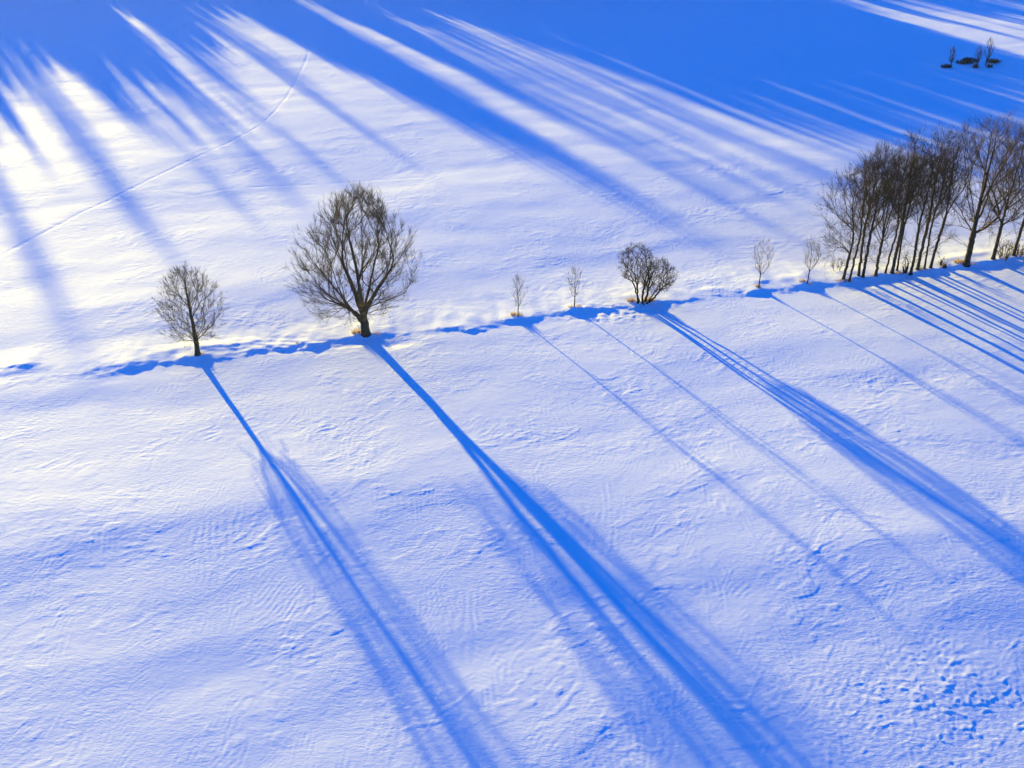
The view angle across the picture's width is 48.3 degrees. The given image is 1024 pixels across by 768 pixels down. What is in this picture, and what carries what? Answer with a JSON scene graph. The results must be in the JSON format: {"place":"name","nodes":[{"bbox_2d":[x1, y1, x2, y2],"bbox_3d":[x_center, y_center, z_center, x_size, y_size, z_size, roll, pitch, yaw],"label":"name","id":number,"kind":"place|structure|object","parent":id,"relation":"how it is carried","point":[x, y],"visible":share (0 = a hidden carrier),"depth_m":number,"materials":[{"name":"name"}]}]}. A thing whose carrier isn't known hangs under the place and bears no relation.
{"place":"outdoors","nodes":[
{"label":"outdoors","id":0,"kind":"place"},
{"bbox_2d":[0,0,1023,767],"bbox_3d":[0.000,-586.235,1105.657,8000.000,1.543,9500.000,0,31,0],"label":"ground","id":1,"kind":"structure","parent":0,"point":[714,506],"depth_m":115.07,"materials":[{"name":"white snow"}]},
{"bbox_2d":[145,261,229,355],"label":"bare tree","id":2,"kind":"object","parent":1,"relation":"on","point":[194,335],"visible":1,"depth_m":119.02,"materials":[{"name":"brown plant"}]},
{"bbox_2d":[282,180,422,337],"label":"bare tree","id":3,"kind":"object","parent":1,"relation":"on","point":[363,309],"visible":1,"depth_m":120.57,"materials":[{"name":"brown plant"}]},
{"bbox_2d":[350,327,360,333],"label":"grass tuft","id":4,"kind":"object","parent":1,"relation":"on","point":[356,331],"visible":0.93,"depth_m":126.48,"materials":[{"name":"beige plant"}]},
{"bbox_2d":[511,274,527,316],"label":"young tree","id":5,"kind":"object","parent":1,"relation":"on","point":[516,282],"visible":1,"depth_m":128.38,"materials":[{"name":"brown plant"}]},
{"bbox_2d":[567,264,584,306],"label":"young tree","id":6,"kind":"object","parent":1,"relation":"on","point":[574,283],"visible":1,"depth_m":130.31,"materials":[{"name":"brown plant"}]},
{"bbox_2d":[618,241,680,304],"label":"tree","id":7,"kind":"object","parent":1,"relation":"on","point":[650,277],"visible":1,"depth_m":130.89,"materials":[{"name":"brown plant"}]},
{"bbox_2d":[753,240,774,287],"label":"young tree","id":8,"kind":"object","parent":1,"relation":"on","point":[762,252],"visible":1,"depth_m":134.85,"materials":[{"name":"brown plant"}]},
{"bbox_2d":[803,234,822,283],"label":"young tree","id":9,"kind":"object","parent":1,"relation":"on","point":[817,253],"visible":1,"depth_m":135.82,"materials":[{"name":"brown plant"}]},
{"bbox_2d":[831,255,846,270],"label":"bush","id":10,"kind":"object","parent":1,"relation":"on","point":[834,262],"visible":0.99,"depth_m":140.24,"materials":[{"name":"plant"}]},
{"bbox_2d":[813,164,874,279],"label":"grove tree","id":11,"kind":"object","parent":1,"relation":"on","point":[851,245],"visible":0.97,"depth_m":134.49,"materials":[{"name":"brown plant"}]},
{"bbox_2d":[839,150,898,281],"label":"grove tree","id":12,"kind":"object","parent":1,"relation":"on","point":[864,202],"visible":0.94,"depth_m":132.46,"materials":[{"name":"brown plant"}]},
{"bbox_2d":[846,140,902,275],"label":"grove tree","id":13,"kind":"object","parent":1,"relation":"on","point":[862,240],"visible":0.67,"depth_m":133.78,"materials":[{"name":"brown plant"}]},
{"bbox_2d":[853,139,909,277],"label":"grove tree","id":14,"kind":"object","parent":1,"relation":"on","point":[875,226],"visible":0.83,"depth_m":132.94,"materials":[{"name":"brown plant"}]},
{"bbox_2d":[860,167,922,276],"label":"grove tree","id":15,"kind":"object","parent":1,"relation":"on","point":[883,228],"visible":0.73,"depth_m":135.44,"materials":[{"name":"brown plant"}]},
{"bbox_2d":[865,142,927,273],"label":"grove tree","id":16,"kind":"object","parent":1,"relation":"on","point":[899,206],"visible":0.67,"depth_m":133.98,"materials":[{"name":"brown plant"}]},
{"bbox_2d":[871,124,940,273],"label":"grove tree","id":17,"kind":"object","parent":1,"relation":"on","point":[902,223],"visible":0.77,"depth_m":133.43,"materials":[{"name":"brown plant"}]},
{"bbox_2d":[901,252,910,273],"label":"bush","id":18,"kind":"object","parent":1,"relation":"on","point":[906,269],"visible":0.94,"depth_m":139.81,"materials":[{"name":"plant"}]},
{"bbox_2d":[885,151,943,270],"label":"grove tree","id":19,"kind":"object","parent":1,"relation":"on","point":[898,255],"visible":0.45,"depth_m":135.29,"materials":[{"name":"brown plant"}]},
{"bbox_2d":[906,133,959,275],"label":"grove tree","id":20,"kind":"object","parent":1,"relation":"on","point":[921,215],"visible":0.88,"depth_m":133.85,"materials":[{"name":"brown plant"}]},
{"bbox_2d":[898,119,969,269],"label":"grove tree","id":21,"kind":"object","parent":1,"relation":"on","point":[928,220],"visible":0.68,"depth_m":134.54,"materials":[{"name":"brown plant"}]},
{"bbox_2d":[908,144,971,268],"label":"grove tree","id":22,"kind":"object","parent":1,"relation":"on","point":[933,207],"visible":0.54,"depth_m":135.31,"materials":[{"name":"brown plant"}]},
{"bbox_2d":[936,256,951,267],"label":"bush","id":23,"kind":"object","parent":1,"relation":"on","point":[945,265],"visible":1,"depth_m":141.54,"materials":[{"name":"brown plant"}]},
{"bbox_2d":[941,63,953,67],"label":"bush","id":24,"kind":"object","parent":1,"relation":"on","point":[945,65],"visible":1,"depth_m":220.11,"materials":[{"name":"plant"}]},
{"bbox_2d":[949,46,955,64],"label":"tree","id":25,"kind":"object","parent":1,"relation":"on","point":[953,57],"visible":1,"depth_m":219.43,"materials":[{"name":"brown plant"}]},
{"bbox_2d":[921,116,986,267],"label":"grove tree","id":26,"kind":"object","parent":1,"relation":"on","point":[946,214],"visible":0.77,"depth_m":134.68,"materials":[{"name":"brown plant"}]},
{"bbox_2d":[953,256,963,263],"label":"grass tuft","id":27,"kind":"object","parent":1,"relation":"on","point":[960,260],"visible":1,"depth_m":142.59,"materials":[{"name":"beige plant"}]},
{"bbox_2d":[961,56,976,63],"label":"bush","id":28,"kind":"object","parent":1,"relation":"on","point":[970,59],"visible":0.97,"depth_m":222.43,"materials":[{"name":"plant"}]},
{"bbox_2d":[923,107,1023,266],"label":"grove tree","id":29,"kind":"object","parent":1,"relation":"on","point":[976,216],"visible":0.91,"depth_m":135.50,"materials":[{"name":"brown plant"}]},
{"bbox_2d":[974,45,984,64],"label":"tree","id":30,"kind":"object","parent":1,"relation":"on","point":[978,56],"visible":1,"depth_m":218.97,"materials":[{"name":"brown plant"}]},
{"bbox_2d":[984,37,994,64],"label":"tree","id":31,"kind":"object","parent":1,"relation":"on","point":[989,49],"visible":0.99,"depth_m":220.03,"materials":[{"name":"brown plant"}]},
{"bbox_2d":[986,58,1002,63],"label":"bush","id":32,"kind":"object","parent":1,"relation":"on","point":[994,60],"visible":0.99,"depth_m":222.64,"materials":[{"name":"black plant"}]},
{"bbox_2d":[970,126,1023,259],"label":"grove tree","id":33,"kind":"object","parent":1,"relation":"on","point":[997,243],"visible":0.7,"depth_m":138.51,"materials":[{"name":"brown plant"}]},
{"bbox_2d":[996,240,1016,260],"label":"bush","id":34,"kind":"object","parent":1,"relation":"on","point":[1006,252],"visible":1,"depth_m":142.88,"materials":[{"name":"brown plant"}]},
{"bbox_2d":[1001,140,1023,255],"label":"grove tree","id":35,"kind":"object","parent":1,"relation":"on","point":[1019,236],"visible":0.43,"depth_m":142.41,"materials":[{"name":"brown plant"}]},
{"bbox_2d":[1010,243,1023,256],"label":"bush","id":36,"kind":"object","parent":1,"relation":"on","point":[1021,251],"visible":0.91,"depth_m":143.66,"materials":[{"name":"plant"}]}
]}

